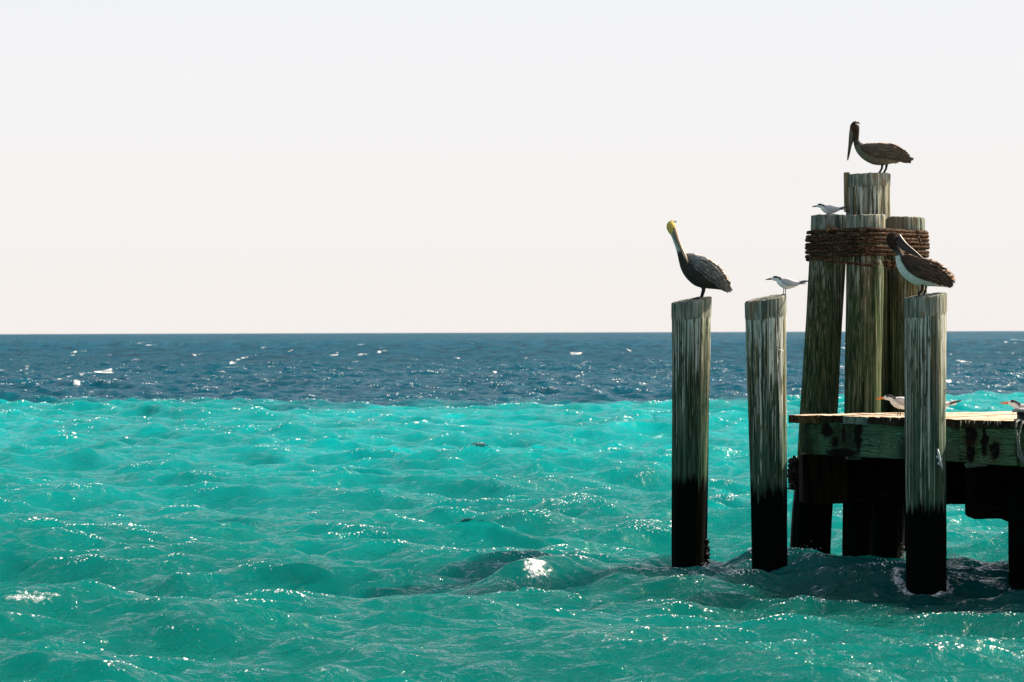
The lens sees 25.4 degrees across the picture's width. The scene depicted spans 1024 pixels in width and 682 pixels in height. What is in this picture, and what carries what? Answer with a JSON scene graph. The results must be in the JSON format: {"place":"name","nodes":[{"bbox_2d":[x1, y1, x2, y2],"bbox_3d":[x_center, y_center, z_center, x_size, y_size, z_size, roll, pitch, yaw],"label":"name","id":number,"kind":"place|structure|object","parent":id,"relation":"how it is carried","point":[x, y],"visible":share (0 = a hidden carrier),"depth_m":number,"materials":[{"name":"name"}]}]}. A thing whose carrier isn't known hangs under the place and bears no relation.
{"place":"outdoors","nodes":[
{"label":"outdoors","id":0,"kind":"place"},
{"bbox_2d":[0,331,1023,681],"bbox_3d":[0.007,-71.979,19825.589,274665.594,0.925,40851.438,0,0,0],"label":"sea","id":1,"kind":"structure","parent":0,"point":[358,507],"depth_m":26.25,"materials":[{"name":"teal liquid"}]},
{"bbox_2d":[671,296,711,567],"bbox_3d":[1.765,1.703,22.467,0.420,4.294,0.394,0,0,0],"label":"mooring pile","id":2,"kind":"object","parent":1,"relation":"in","point":[691,338],"visible":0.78,"depth_m":22.31,"materials":[{"name":"grey wood"}]},
{"bbox_2d":[666,220,732,298],"bbox_3d":[1.847,-0.801,22.417,0.651,0.778,0.262,0,0,0],"label":"pelican","id":3,"kind":"object","parent":2,"relation":"on","point":[703,273],"visible":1,"depth_m":22.34,"materials":[{"name":"grey"}]},
{"bbox_2d":[745,294,787,571],"bbox_3d":[2.455,1.699,21.853,0.432,4.303,0.402,0,0,0],"label":"mooring pile","id":4,"kind":"object","parent":1,"relation":"in","point":[765,320],"visible":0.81,"depth_m":21.70,"materials":[{"name":"grey wood"}]},
{"bbox_2d":[765,276,810,294],"bbox_3d":[2.650,-0.535,21.828,0.441,0.181,0.103,0,0,0],"label":"tern","id":5,"kind":"object","parent":4,"relation":"on","point":[785,283],"visible":1,"depth_m":21.80,"materials":[{"name":"white"}]},
{"bbox_2d":[790,490,795,546],"bbox_3d":[2.852,2.097,23.262,0.038,1.139,0.161,0,0,42],"label":"slim pole","id":6,"kind":"object","parent":1,"relation":"in","point":[792,519],"visible":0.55,"depth_m":23.27,"materials":[{"name":"black wood"}]},
{"bbox_2d":[792,214,846,553],"bbox_3d":[3.143,1.260,23.608,0.856,5.162,0.408,0,0,-40],"label":"cluster pile","id":7,"kind":"object","parent":1,"relation":"in","point":[821,361],"visible":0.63,"depth_m":23.51,"materials":[{"name":"wood"}]},
{"bbox_2d":[787,455,798,489],"bbox_3d":[3.649,1.359,23.656,1.462,0.367,1.117,0,0,-39],"label":"rope lashing","id":8,"kind":"object","parent":7,"relation":"attached to","point":[793,473],"visible":0.16,"depth_m":23.48,"materials":[{"name":"black fabric"}]},
{"bbox_2d":[812,204,848,213],"bbox_3d":[3.318,-1.367,23.715,0.393,0.133,0.091,0,0,0],"label":"tern","id":9,"kind":"object","parent":7,"relation":"on","point":[828,209],"visible":1,"depth_m":23.69,"materials":[{"name":"white"}]},
{"bbox_2d":[700,541,1007,568],"bbox_3d":[2.387,2.047,22.368,5.047,0.491,1.988,0,0,-4],"label":"spray","id":10,"kind":"object","parent":1,"relation":"on","point":[949,561],"visible":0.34,"depth_m":21.66,"materials":[{"name":"white liquid"}]},
{"bbox_2d":[842,214,884,555],"bbox_3d":[3.584,1.272,23.242,0.397,5.139,0.587,0,0,31],"label":"cluster pile","id":11,"kind":"object","parent":1,"relation":"in","point":[864,324],"visible":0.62,"depth_m":23.11,"materials":[{"name":"wood"}]},
{"bbox_2d":[805,227,929,269],"bbox_3d":[3.709,-0.948,23.540,1.316,0.475,1.169,0,0,0],"label":"rope lashing","id":12,"kind":"object","parent":11,"relation":"attached to","point":[834,239],"visible":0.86,"depth_m":23.26,"materials":[{"name":"brown fabric"}]},
{"bbox_2d":[846,172,890,412],"bbox_3d":[3.740,1.038,23.862,0.480,5.602,0.467,0,0,0],"label":"cluster pile","id":13,"kind":"object","parent":1,"relation":"in","point":[869,192],"visible":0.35,"depth_m":23.68,"materials":[{"name":"grey wood"}]},
{"bbox_2d":[844,172,849,211],"bbox_3d":[3.504,-1.559,23.824,0.051,0.414,0.102,0,0,0],"label":"wooden batten","id":14,"kind":"object","parent":13,"relation":"attached to","point":[846,190],"visible":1,"depth_m":23.77,"materials":[{"name":"beige wood"}]},
{"bbox_2d":[847,121,913,172],"bbox_3d":[3.857,-2.026,23.832,0.698,0.556,0.256,0,0,0],"label":"pelican","id":15,"kind":"object","parent":13,"relation":"on","point":[882,154],"visible":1,"depth_m":23.76,"materials":[{"name":"brown"}]},
{"bbox_2d":[871,504,904,557],"bbox_3d":[3.762,2.689,22.760,0.332,2.308,0.330,0,0,0],"label":"support pile","id":16,"kind":"object","parent":1,"relation":"in","point":[887,530],"visible":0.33,"depth_m":22.62,"materials":[{"name":"black wood"}]},
{"bbox_2d":[788,411,1023,521],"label":"dock","id":17,"kind":"object","parent":16,"relation":"on","point":[854,458],"visible":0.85,"depth_m":21.84,"materials":[{"name":"wood"}]},
{"bbox_2d":[877,394,903,414],"bbox_3d":[3.780,0.619,22.003,0.526,0.208,0.120,0,0,0],"label":"tern","id":18,"kind":"object","parent":17,"relation":"on","point":[897,402],"visible":0.57,"depth_m":21.97,"materials":[{"name":"white"}]},
{"bbox_2d":[946,400,961,406],"bbox_3d":[4.109,0.634,22.003,0.486,0.188,0.112,0,0,0],"label":"tern","id":19,"kind":"object","parent":17,"relation":"on","point":[954,402],"visible":0.31,"depth_m":21.98,"materials":[{"name":"white"}]},
{"bbox_2d":[1001,400,1023,412],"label":"tern","id":20,"kind":"object","parent":17,"relation":"on","point":[1015,404],"visible":0.7,"depth_m":20.73,"materials":[{"name":"white"}]},
{"bbox_2d":[1012,408,1023,420],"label":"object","id":21,"kind":"object","parent":17,"relation":"on","point":[1020,413],"visible":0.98,"depth_m":20.30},
{"bbox_2d":[1015,419,1023,462],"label":"mooring line","id":22,"kind":"object","parent":21,"relation":"hanging from","point":[1018,439],"visible":1,"depth_m":20.10,"materials":[{"name":"grey fabric"}]},
{"bbox_2d":[887,216,926,550],"bbox_3d":[4.160,1.268,23.734,0.432,5.141,0.598,0,0,-34],"label":"cluster pile","id":23,"kind":"object","parent":1,"relation":"in","point":[900,287],"visible":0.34,"depth_m":23.61,"materials":[{"name":"wood"}]},
{"bbox_2d":[904,292,946,594],"bbox_3d":[3.760,1.704,20.674,0.383,4.294,0.377,0,0,0],"label":"mooring pile","id":24,"kind":"object","parent":1,"relation":"in","point":[925,335],"visible":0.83,"depth_m":20.52,"materials":[{"name":"grey wood"}]},
{"bbox_2d":[886,232,955,298],"bbox_3d":[3.715,-0.687,20.668,0.633,0.610,0.252,0,0,0],"label":"pelican","id":25,"kind":"object","parent":24,"relation":"on","point":[914,267],"visible":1,"depth_m":20.59,"materials":[{"name":"brown"}]},
{"bbox_2d":[936,449,942,468],"bbox_3d":[3.845,1.062,20.517,0.055,0.183,0.072,0,0,-31],"label":"cleat","id":26,"kind":"object","parent":24,"relation":"attached to","point":[939,458],"visible":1,"depth_m":20.49,"materials":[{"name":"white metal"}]},
{"bbox_2d":[1008,466,1023,589],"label":"support pile","id":27,"kind":"object","parent":1,"relation":"in","point":[1016,520],"visible":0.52,"depth_m":20.85,"materials":[{"name":"black wood"}]},
{"bbox_2d":[0,0,1023,333],"label":"sky","id":28,"kind":"structure","parent":0,"point":[167,166],"materials":[{"name":"white"}]}
]}

